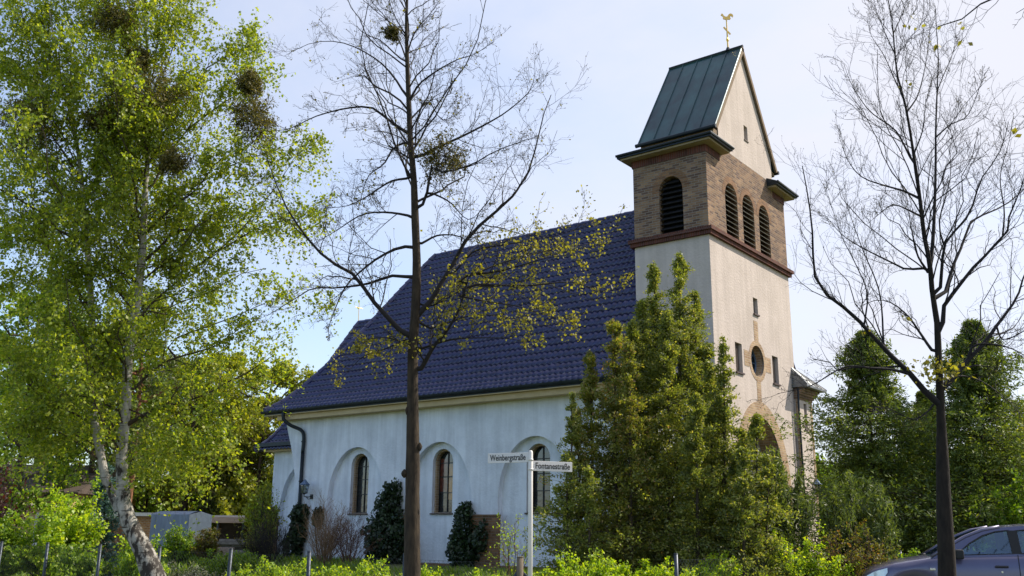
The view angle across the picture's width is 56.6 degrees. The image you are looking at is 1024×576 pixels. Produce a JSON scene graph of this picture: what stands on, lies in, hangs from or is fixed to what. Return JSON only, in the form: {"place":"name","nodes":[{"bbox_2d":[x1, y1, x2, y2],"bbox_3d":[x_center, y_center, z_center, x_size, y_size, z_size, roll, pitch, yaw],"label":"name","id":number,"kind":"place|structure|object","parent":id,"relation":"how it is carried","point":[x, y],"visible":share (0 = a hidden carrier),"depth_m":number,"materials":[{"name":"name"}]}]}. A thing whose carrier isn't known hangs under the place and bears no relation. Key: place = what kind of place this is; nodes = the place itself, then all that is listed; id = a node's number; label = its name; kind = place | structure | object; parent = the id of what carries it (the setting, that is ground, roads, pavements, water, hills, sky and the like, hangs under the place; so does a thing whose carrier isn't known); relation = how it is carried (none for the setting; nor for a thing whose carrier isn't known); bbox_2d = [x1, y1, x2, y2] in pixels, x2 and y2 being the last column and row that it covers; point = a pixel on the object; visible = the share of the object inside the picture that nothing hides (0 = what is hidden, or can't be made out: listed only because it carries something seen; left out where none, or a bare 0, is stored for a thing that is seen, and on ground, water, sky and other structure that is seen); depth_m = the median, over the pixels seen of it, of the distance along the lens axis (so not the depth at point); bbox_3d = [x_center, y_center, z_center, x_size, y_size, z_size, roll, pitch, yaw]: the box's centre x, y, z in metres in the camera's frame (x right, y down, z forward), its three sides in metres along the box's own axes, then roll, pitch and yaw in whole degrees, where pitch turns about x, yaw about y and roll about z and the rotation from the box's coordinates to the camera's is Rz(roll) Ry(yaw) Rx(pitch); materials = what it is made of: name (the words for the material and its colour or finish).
{"place":"outdoors","nodes":[
{"label":"outdoors","id":0,"kind":"place"},
{"bbox_2d":[0,274,87,463],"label":"tree","id":1,"kind":"object","parent":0,"point":[33,327],"visible":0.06,"depth_m":55.75,"materials":[{"name":"green plant"}]},
{"bbox_2d":[150,381,220,506],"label":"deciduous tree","id":2,"kind":"object","parent":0,"point":[153,497],"depth_m":59.76,"materials":[{"name":"green plant"}]},
{"bbox_2d":[184,432,274,514],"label":"tree","id":3,"kind":"object","parent":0,"point":[209,502],"visible":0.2,"depth_m":50.68,"materials":[{"name":"green plant"}]},
{"bbox_2d":[11,541,976,575],"bbox_3d":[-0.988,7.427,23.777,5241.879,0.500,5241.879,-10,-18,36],"label":"ground","id":4,"kind":"structure","parent":0,"point":[397,566],"depth_m":27.46,"materials":[{"name":"plant"}]},
{"bbox_2d":[0,454,39,530],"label":"shrub","id":5,"kind":"object","parent":4,"relation":"on","point":[3,503],"visible":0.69,"depth_m":30.29,"materials":[{"name":"green plant"}]},
{"bbox_2d":[0,506,40,575],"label":"shrub","id":6,"kind":"object","parent":4,"relation":"on","point":[5,532],"visible":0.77,"depth_m":22.07,"materials":[{"name":"green plant"}]},
{"bbox_2d":[0,330,57,464],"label":"garden tree","id":7,"kind":"object","parent":4,"relation":"on","point":[16,456],"visible":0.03,"depth_m":57.64,"materials":[{"name":"green plant"}]},
{"bbox_2d":[0,470,110,575],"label":"shrub","id":8,"kind":"object","parent":4,"relation":"on","point":[63,526],"visible":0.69,"depth_m":22.83,"materials":[{"name":"green plant"}]},
{"bbox_2d":[0,271,135,530],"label":"garden tree","id":9,"kind":"object","parent":4,"relation":"on","point":[62,469],"visible":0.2,"depth_m":43.52,"materials":[{"name":"green plant"}]},
{"bbox_2d":[0,464,139,551],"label":"house","id":10,"kind":"structure","parent":4,"relation":"on","point":[83,489],"depth_m":46.72,"materials":[{"name":"beige paint"}]},
{"bbox_2d":[32,512,46,544],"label":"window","id":11,"kind":"structure","parent":10,"relation":"in","point":[37,512],"depth_m":45.63,"materials":[{"name":"grey glass"}]},
{"bbox_2d":[43,541,116,575],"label":"shrub","id":12,"kind":"object","parent":4,"relation":"on","point":[73,563],"visible":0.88,"depth_m":20.44,"materials":[{"name":"green plant"}]},
{"bbox_2d":[0,323,169,516],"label":"garden tree","id":13,"kind":"object","parent":4,"relation":"on","point":[79,464],"visible":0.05,"depth_m":48.79,"materials":[{"name":"green plant"}]},
{"bbox_2d":[86,461,125,575],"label":"spruce tree","id":14,"kind":"object","parent":4,"relation":"on","point":[105,507],"visible":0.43,"depth_m":25.16,"materials":[{"name":"green plant"}]},
{"bbox_2d":[90,512,151,555],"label":"brick garage","id":15,"kind":"structure","parent":4,"relation":"on","point":[144,520],"depth_m":44.55,"materials":[{"name":"brown brick"}]},
{"bbox_2d":[109,534,170,575],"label":"shrub","id":16,"kind":"object","parent":4,"relation":"on","point":[134,568],"visible":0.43,"depth_m":20.89,"materials":[{"name":"green plant"}]},
{"bbox_2d":[77,284,206,553],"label":"tree","id":17,"kind":"object","parent":4,"relation":"on","point":[153,389],"visible":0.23,"depth_m":45.53,"materials":[{"name":"green plant"}]},
{"bbox_2d":[87,387,215,512],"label":"garden tree","id":18,"kind":"object","parent":4,"relation":"on","point":[151,508],"visible":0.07,"depth_m":53.70,"materials":[{"name":"green plant"}]},
{"bbox_2d":[152,522,200,565],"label":"shrub","id":19,"kind":"object","parent":4,"relation":"on","point":[174,541],"visible":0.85,"depth_m":28.82,"materials":[{"name":"green plant"}]},
{"bbox_2d":[0,0,359,575],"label":"birch tree","id":20,"kind":"object","parent":4,"relation":"on","point":[121,149],"visible":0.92,"depth_m":17.03,"materials":[{"name":"green plant"}]},
{"bbox_2d":[0,71,74,173],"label":"mistletoe","id":21,"kind":"object","parent":20,"relation":"attached to","point":[32,108],"visible":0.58,"depth_m":17.19,"materials":[{"name":"green plant"}]},
{"bbox_2d":[79,97,121,135],"bbox_3d":[-7.463,-3.098,17.301,0.746,0.738,0.770,-1,-14,4],"label":"mistletoe","id":22,"kind":"object","parent":20,"relation":"attached to","point":[90,116],"visible":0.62,"depth_m":17.16,"materials":[{"name":"green plant"}]},
{"bbox_2d":[77,0,144,48],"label":"mistletoe","id":23,"kind":"object","parent":20,"relation":"attached to","point":[105,23],"visible":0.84,"depth_m":17.55,"materials":[{"name":"green plant"}]},
{"bbox_2d":[123,41,157,75],"bbox_3d":[-6.904,-4.193,17.521,0.624,0.718,0.782,11,-17,-35],"label":"mistletoe","id":24,"kind":"object","parent":20,"relation":"attached to","point":[147,55],"visible":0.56,"depth_m":17.47,"materials":[{"name":"green plant"}]},
{"bbox_2d":[95,46,209,160],"bbox_3d":[-6.619,-3.353,17.374,1.769,1.970,1.777,0,-14,3],"label":"mistletoe","id":25,"kind":"object","parent":20,"relation":"attached to","point":[162,97],"visible":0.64,"depth_m":17.21,"materials":[{"name":"green plant"}]},
{"bbox_2d":[152,142,199,180],"bbox_3d":[-6.077,-2.265,17.098,0.685,0.810,0.882,-10,-18,36],"label":"mistletoe","id":26,"kind":"object","parent":20,"relation":"attached to","point":[175,160],"visible":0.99,"depth_m":16.95,"materials":[{"name":"green plant"}]},
{"bbox_2d":[228,64,265,99],"bbox_3d":[-4.871,-3.760,17.405,0.678,0.698,0.705,12,-18,-38],"label":"mistletoe","id":27,"kind":"object","parent":20,"relation":"attached to","point":[247,79],"visible":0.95,"depth_m":17.34,"materials":[{"name":"green plant"}]},
{"bbox_2d":[225,85,281,156],"bbox_3d":[-4.733,-2.995,17.296,1.063,1.465,1.146,0,-14,4],"label":"mistletoe","id":28,"kind":"object","parent":20,"relation":"attached to","point":[255,108],"visible":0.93,"depth_m":17.25,"materials":[{"name":"green plant"}]},
{"bbox_2d":[149,511,211,559],"bbox_3d":[-13.073,9.470,35.968,3.066,1.990,1.636,-5,-15,20],"label":"box trailer","id":29,"kind":"object","parent":4,"relation":"on","point":[204,519],"visible":0.5,"depth_m":35.39,"materials":[{"name":"grey metal"}]},
{"bbox_2d":[12,553,372,575],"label":"grass","id":30,"kind":"structure","parent":4,"relation":"on","point":[314,562],"depth_m":27.26,"materials":[{"name":"plant"}]},
{"bbox_2d":[166,559,225,575],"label":"shrub","id":31,"kind":"object","parent":4,"relation":"on","point":[195,571],"visible":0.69,"depth_m":22.86,"materials":[{"name":"green plant"}]},
{"bbox_2d":[134,357,264,532],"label":"garden tree","id":32,"kind":"object","parent":4,"relation":"on","point":[185,506],"visible":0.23,"depth_m":51.61,"materials":[{"name":"green plant"}]},
{"bbox_2d":[189,527,223,564],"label":"shrub","id":33,"kind":"object","parent":4,"relation":"on","point":[206,541],"visible":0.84,"depth_m":28.79,"materials":[{"name":"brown plant"}]},
{"bbox_2d":[169,350,271,539],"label":"garden tree","id":34,"kind":"object","parent":4,"relation":"on","point":[233,362],"visible":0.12,"depth_m":57.61,"materials":[{"name":"green plant"}]},
{"bbox_2d":[215,547,234,559],"bbox_3d":[-9.016,8.392,29.833,0.460,0.490,0.460,0,-14,0],"label":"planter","id":35,"kind":"object","parent":4,"relation":"on","point":[225,549],"visible":0.39,"depth_m":29.65,"materials":[{"name":"concrete"}]},
{"bbox_2d":[195,548,262,575],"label":"shrub","id":36,"kind":"object","parent":4,"relation":"on","point":[216,566],"visible":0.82,"depth_m":24.82,"materials":[{"name":"green plant"}]},
{"bbox_2d":[212,515,249,541],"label":"carport","id":37,"kind":"object","parent":4,"relation":"on","point":[225,524],"visible":0.15,"depth_m":46.04,"materials":[{"name":"metal"}]},
{"bbox_2d":[215,539,251,556],"bbox_3d":[-10.024,9.655,35.220,2.272,0.660,0.808,1,-14,-2],"label":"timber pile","id":38,"kind":"object","parent":4,"relation":"on","point":[229,543],"visible":0.21,"depth_m":35.04,"materials":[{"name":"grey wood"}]},
{"bbox_2d":[224,563,252,575],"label":"hedge shrub","id":39,"kind":"object","parent":4,"relation":"on","point":[245,573],"visible":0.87,"depth_m":17.22,"materials":[{"name":"green plant"}]},
{"bbox_2d":[203,423,274,514],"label":"garden tree","id":40,"kind":"object","parent":4,"relation":"on","point":[242,489],"visible":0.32,"depth_m":49.67,"materials":[{"name":"green plant"}]},
{"bbox_2d":[188,359,316,514],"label":"garden tree","id":41,"kind":"object","parent":4,"relation":"on","point":[244,431],"visible":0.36,"depth_m":50.90,"materials":[{"name":"green plant"}]},
{"bbox_2d":[232,508,280,558],"bbox_3d":[-7.945,7.841,30.017,1.565,1.763,1.705,-5,-15,19],"label":"shrub","id":42,"kind":"object","parent":4,"relation":"on","point":[246,540],"visible":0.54,"depth_m":29.78,"materials":[{"name":"green plant"}]},
{"bbox_2d":[237,480,286,550],"bbox_3d":[-8.782,8.100,33.040,1.837,2.845,1.670,-10,-18,36],"label":"shrub","id":43,"kind":"object","parent":4,"relation":"on","point":[246,514],"visible":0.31,"depth_m":32.97,"materials":[{"name":"green plant"}]},
{"bbox_2d":[0,541,527,575],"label":"wire fence","id":44,"kind":"object","parent":4,"relation":"on","point":[520,571],"visible":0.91,"depth_m":16.86,"materials":[{"name":"grey metal"}]},
{"bbox_2d":[242,480,289,557],"bbox_3d":[-7.901,7.354,30.136,1.401,2.738,1.330,14,-19,-42],"label":"shrub","id":45,"kind":"object","parent":4,"relation":"on","point":[263,509],"visible":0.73,"depth_m":30.12,"materials":[{"name":"green plant"}]},
{"bbox_2d":[244,514,298,564],"bbox_3d":[-7.079,7.418,27.980,1.498,1.673,1.456,-1,-14,4],"label":"shrub","id":46,"kind":"object","parent":4,"relation":"on","point":[266,547],"visible":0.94,"depth_m":27.84,"materials":[{"name":"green plant"}]},
{"bbox_2d":[251,555,304,575],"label":"hedge shrub","id":47,"kind":"object","parent":4,"relation":"on","point":[280,572],"visible":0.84,"depth_m":16.39,"materials":[{"name":"green plant"}]},
{"bbox_2d":[274,558,341,575],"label":"hedge shrub","id":48,"kind":"object","parent":4,"relation":"on","point":[298,570],"visible":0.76,"depth_m":15.84,"materials":[{"name":"green plant"}]},
{"bbox_2d":[296,489,359,564],"bbox_3d":[-5.565,7.198,28.502,2.440,2.361,1.832,-28,-32,62],"label":"shrub","id":49,"kind":"object","parent":4,"relation":"on","point":[325,550],"visible":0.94,"depth_m":28.44,"materials":[{"name":"plant"}]},
{"bbox_2d":[318,504,384,565],"bbox_3d":[-4.845,7.354,28.230,1.613,1.967,1.631,-10,-18,36],"label":"shrub","id":50,"kind":"object","parent":4,"relation":"on","point":[350,550],"visible":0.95,"depth_m":28.16,"materials":[{"name":"brown plant"}]},
{"bbox_2d":[330,554,389,575],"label":"hedge shrub","id":51,"kind":"object","parent":4,"relation":"on","point":[359,571],"visible":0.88,"depth_m":15.46,"materials":[{"name":"green plant"}]},
{"bbox_2d":[360,477,403,563],"bbox_3d":[-4.118,7.638,30.529,2.256,3.094,0.962,-10,-18,36],"label":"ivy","id":52,"kind":"object","parent":4,"relation":"on","point":[385,517],"visible":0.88,"depth_m":30.42,"materials":[{"name":"green plant"}]},
{"bbox_2d":[368,559,401,575],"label":"hedge shrub","id":53,"kind":"object","parent":4,"relation":"on","point":[380,572],"visible":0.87,"depth_m":15.07,"materials":[{"name":"green plant"}]},
{"bbox_2d":[421,563,442,575],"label":"hedge shrub","id":54,"kind":"object","parent":4,"relation":"on","point":[424,572],"visible":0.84,"depth_m":14.57,"materials":[{"name":"green plant"}]},
{"bbox_2d":[237,0,644,575],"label":"linden tree","id":55,"kind":"object","parent":4,"relation":"on","point":[410,473],"visible":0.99,"depth_m":11.41,"materials":[{"name":"brown plant"}]},
{"bbox_2d":[380,23,401,45],"bbox_3d":[-1.547,-3.252,12.113,0.280,0.285,0.287,-10,-18,36],"label":"mistletoe","id":56,"kind":"object","parent":55,"relation":"attached to","point":[394,31],"visible":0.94,"depth_m":12.09,"materials":[{"name":"green plant"}]},
{"bbox_2d":[410,121,472,191],"bbox_3d":[-0.854,-1.622,11.664,0.810,0.892,0.859,-10,-18,36],"label":"mistletoe","id":57,"kind":"object","parent":55,"relation":"attached to","point":[434,156],"visible":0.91,"depth_m":11.60,"materials":[{"name":"green plant"}]},
{"bbox_2d":[445,500,489,566],"bbox_3d":[-1.429,7.518,28.597,1.668,2.204,0.731,-10,-18,36],"label":"ivy","id":58,"kind":"object","parent":4,"relation":"on","point":[458,545],"visible":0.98,"depth_m":28.51,"materials":[{"name":"green plant"}]},
{"bbox_2d":[451,567,499,575],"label":"hedge shrub","id":59,"kind":"object","parent":4,"relation":"on","point":[477,574],"visible":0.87,"depth_m":14.24,"materials":[{"name":"green plant"}]},
{"bbox_2d":[484,512,537,575],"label":"sapling","id":60,"kind":"object","parent":4,"relation":"on","point":[508,553],"visible":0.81,"depth_m":20.22,"materials":[{"name":"green plant"}]},
{"bbox_2d":[5,453,1021,545],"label":"distant woodland","id":61,"kind":"object","parent":4,"relation":"on","point":[160,509],"visible":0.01,"depth_m":71.94,"materials":[{"name":"green plant"}]},
{"bbox_2d":[488,450,571,575],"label":"street sign","id":62,"kind":"object","parent":4,"relation":"on","point":[528,458],"visible":1,"depth_m":12.45,"materials":[{"name":"white metal"}]},
{"bbox_2d":[253,13,826,569],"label":"church","id":63,"kind":"structure","parent":4,"relation":"on","point":[705,171],"depth_m":30.96,"materials":[{"name":"white paint"}]},
{"bbox_2d":[281,502,323,558],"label":"ivy","id":64,"kind":"object","parent":63,"relation":"attached to","point":[296,514],"visible":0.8,"depth_m":33.20,"materials":[{"name":"green plant"}]},
{"bbox_2d":[300,479,312,498],"bbox_3d":[-7.222,7.073,33.356,0.329,0.680,0.550,-10,-18,36],"label":"wall lantern","id":65,"kind":"object","parent":63,"relation":"attached to","point":[304,482],"depth_m":33.26,"materials":[{"name":"black metal"}]},
{"bbox_2d":[347,454,368,514],"bbox_3d":[-5.150,6.728,32.588,0.940,2.055,0.340,-10,-18,36],"label":"window","id":66,"kind":"structure","parent":63,"relation":"in","point":[361,466],"depth_m":32.78,"materials":[{"name":"black glass"}]},
{"bbox_2d":[429,449,452,514],"bbox_3d":[-2.143,6.189,30.362,0.940,2.055,0.340,-10,-18,36],"label":"window","id":67,"kind":"structure","parent":63,"relation":"in","point":[444,460],"depth_m":30.54,"materials":[{"name":"black glass"}]},
{"bbox_2d":[524,444,549,513],"bbox_3d":[0.848,5.652,28.148,0.940,2.055,0.340,-10,-18,36],"label":"window","id":68,"kind":"structure","parent":63,"relation":"in","point":[541,493],"depth_m":28.32,"materials":[{"name":"black glass"}]},
{"bbox_2d":[660,179,683,233],"bbox_3d":[5.046,-2.560,29.653,0.820,1.866,0.235,-10,-18,36],"label":"louvre window","id":69,"kind":"structure","parent":63,"relation":"in","point":[673,218],"depth_m":29.69,"materials":[{"name":"wood"}]},
{"bbox_2d":[725,185,738,236],"bbox_3d":[6.849,-2.421,30.221,0.350,1.826,0.920,-10,-18,36],"label":"louvre window","id":70,"kind":"structure","parent":63,"relation":"in","point":[726,203],"depth_m":30.34,"materials":[{"name":"wood"}]},
{"bbox_2d":[735,343,744,374],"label":"slit window","id":71,"kind":"structure","parent":63,"relation":"in","point":[736,345],"depth_m":29.07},
{"bbox_2d":[742,197,755,245],"bbox_3d":[7.637,-2.159,31.222,0.350,1.826,0.920,-10,-18,36],"label":"louvre window","id":72,"kind":"structure","parent":63,"relation":"in","point":[744,216],"depth_m":31.32,"materials":[{"name":"wood"}]},
{"bbox_2d":[744,320,770,401],"bbox_3d":[7.655,2.339,30.157,0.328,2.590,2.070,-10,-18,36],"label":"round window","id":73,"kind":"structure","parent":63,"relation":"in","point":[752,357],"depth_m":30.33,"materials":[{"name":"beige stone"}]},
{"bbox_2d":[759,208,770,254],"bbox_3d":[8.425,-1.898,32.222,0.350,1.826,0.880,-10,-18,36],"label":"louvre window","id":74,"kind":"structure","parent":63,"relation":"in","point":[760,208],"depth_m":32.21,"materials":[{"name":"wood"}]},
{"bbox_2d":[772,357,780,385],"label":"slit window","id":75,"kind":"structure","parent":63,"relation":"in","point":[773,362],"depth_m":31.26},
{"bbox_2d":[806,479,820,499],"bbox_3d":[9.976,6.655,31.367,0.524,0.680,0.380,-10,-18,36],"label":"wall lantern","id":76,"kind":"object","parent":63,"relation":"attached to","point":[812,484],"depth_m":31.28,"materials":[{"name":"black metal"}]},
{"bbox_2d":[301,565,820,575],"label":"ground cover","id":77,"kind":"object","parent":4,"relation":"on","point":[484,572],"visible":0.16,"depth_m":24.10,"materials":[{"name":"green plant"}]},
{"bbox_2d":[532,544,614,575],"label":"hedge shrub","id":78,"kind":"object","parent":4,"relation":"on","point":[581,570],"visible":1,"depth_m":15.06,"materials":[{"name":"green plant"}]},
{"bbox_2d":[522,391,655,575],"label":"thuja tree","id":79,"kind":"object","parent":4,"relation":"on","point":[571,497],"visible":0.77,"depth_m":17.42,"materials":[{"name":"green plant"}]},
{"bbox_2d":[574,558,634,575],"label":"hedge shrub","id":80,"kind":"object","parent":4,"relation":"on","point":[615,570],"visible":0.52,"depth_m":15.72,"materials":[{"name":"green plant"}]},
{"bbox_2d":[524,316,702,575],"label":"thuja tree","id":81,"kind":"object","parent":4,"relation":"on","point":[627,433],"visible":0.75,"depth_m":18.45,"materials":[{"name":"green plant"}]},
{"bbox_2d":[616,558,670,575],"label":"hedge shrub","id":82,"kind":"object","parent":4,"relation":"on","point":[652,572],"visible":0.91,"depth_m":15.87,"materials":[{"name":"green plant"}]},
{"bbox_2d":[572,250,747,575],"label":"thuja tree","id":83,"kind":"object","parent":4,"relation":"on","point":[659,363],"visible":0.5,"depth_m":19.63,"materials":[{"name":"green plant"}]},
{"bbox_2d":[644,556,697,575],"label":"hedge shrub","id":84,"kind":"object","parent":4,"relation":"on","point":[662,572],"visible":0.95,"depth_m":15.53,"materials":[{"name":"green plant"}]},
{"bbox_2d":[629,333,787,575],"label":"thuja tree","id":85,"kind":"object","parent":4,"relation":"on","point":[714,415],"visible":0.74,"depth_m":17.94,"materials":[{"name":"green plant"}]},
{"bbox_2d":[689,550,744,575],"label":"hedge shrub","id":86,"kind":"object","parent":4,"relation":"on","point":[711,557],"visible":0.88,"depth_m":16.21,"materials":[{"name":"green plant"}]},
{"bbox_2d":[683,412,813,575],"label":"thuja tree","id":87,"kind":"object","parent":4,"relation":"on","point":[759,541],"visible":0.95,"depth_m":17.06,"materials":[{"name":"green plant"}]},
{"bbox_2d":[724,440,817,570],"bbox_3d":[5.059,4.495,18.498,1.998,3.138,1.834,0,-14,3],"label":"dwarf pine","id":88,"kind":"object","parent":4,"relation":"on","point":[789,532],"visible":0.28,"depth_m":18.26,"materials":[{"name":"green plant"}]},
{"bbox_2d":[759,516,859,575],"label":"shrub","id":89,"kind":"object","parent":4,"relation":"on","point":[802,565],"visible":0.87,"depth_m":16.79,"materials":[{"name":"green plant"}]},
{"bbox_2d":[674,548,972,575],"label":"wire fence","id":90,"kind":"object","parent":4,"relation":"on","point":[676,571],"visible":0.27,"depth_m":15.58,"materials":[{"name":"metal"}]},
{"bbox_2d":[815,447,880,531],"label":"garden tree","id":91,"kind":"object","parent":4,"relation":"on","point":[821,469],"visible":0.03,"depth_m":58.20,"materials":[{"name":"green plant"}]},
{"bbox_2d":[807,518,900,575],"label":"shrub","id":92,"kind":"object","parent":4,"relation":"on","point":[859,569],"visible":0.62,"depth_m":17.06,"materials":[{"name":"green plant"}]},
{"bbox_2d":[816,468,907,575],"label":"dwarf pine","id":93,"kind":"object","parent":4,"relation":"on","point":[876,524],"visible":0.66,"depth_m":18.19,"materials":[{"name":"green plant"}]},
{"bbox_2d":[747,0,1023,575],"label":"linden tree","id":94,"kind":"object","parent":4,"relation":"on","point":[946,555],"visible":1,"depth_m":11.18,"materials":[{"name":"brown plant"}]},
{"bbox_2d":[761,329,1023,570],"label":"spruce tree","id":95,"kind":"object","parent":4,"relation":"on","point":[870,448],"visible":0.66,"depth_m":26.30,"materials":[{"name":"green plant"}]},
{"bbox_2d":[825,389,986,552],"bbox_3d":[12.637,6.005,28.580,5.540,5.966,5.483,-10,-18,36],"label":"spruce tree","id":96,"kind":"object","parent":4,"relation":"on","point":[919,394],"visible":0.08,"depth_m":28.45,"materials":[{"name":"green plant"}]},
{"bbox_2d":[897,547,920,557],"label":"shrub","id":97,"kind":"object","parent":4,"relation":"on","point":[912,554],"visible":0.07,"depth_m":19.87,"materials":[{"name":"green plant"}]},
{"bbox_2d":[800,317,1023,554],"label":"spruce tree","id":98,"kind":"object","parent":4,"relation":"on","point":[975,455],"visible":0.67,"depth_m":25.35,"materials":[{"name":"green plant"}]},
{"bbox_2d":[928,0,1023,137],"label":"linden tree","id":99,"kind":"object","parent":4,"relation":"on","point":[1014,130],"visible":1,"depth_m":8.04,"materials":[{"name":"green plant"}]},
{"bbox_2d":[954,401,1023,517],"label":"garden tree","id":100,"kind":"object","parent":4,"relation":"on","point":[1000,447],"visible":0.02,"depth_m":49.40,"materials":[{"name":"green plant"}]},
{"bbox_2d":[965,456,1023,551],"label":"shrub","id":101,"kind":"object","parent":4,"relation":"on","point":[1017,510],"visible":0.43,"depth_m":23.23,"materials":[{"name":"green plant"}]},
{"bbox_2d":[0,0,1023,507],"label":"sky","id":102,"kind":"structure","parent":0,"point":[631,46],"materials":[{"name":"blue"}]},
{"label":"side road","id":103,"kind":"structure","parent":0,"visible":0},
{"bbox_2d":[861,524,1023,575],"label":"parked car","id":104,"kind":"object","parent":103,"relation":"on","point":[999,560],"visible":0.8,"depth_m":15.73,"materials":[{"name":"blue paint"}]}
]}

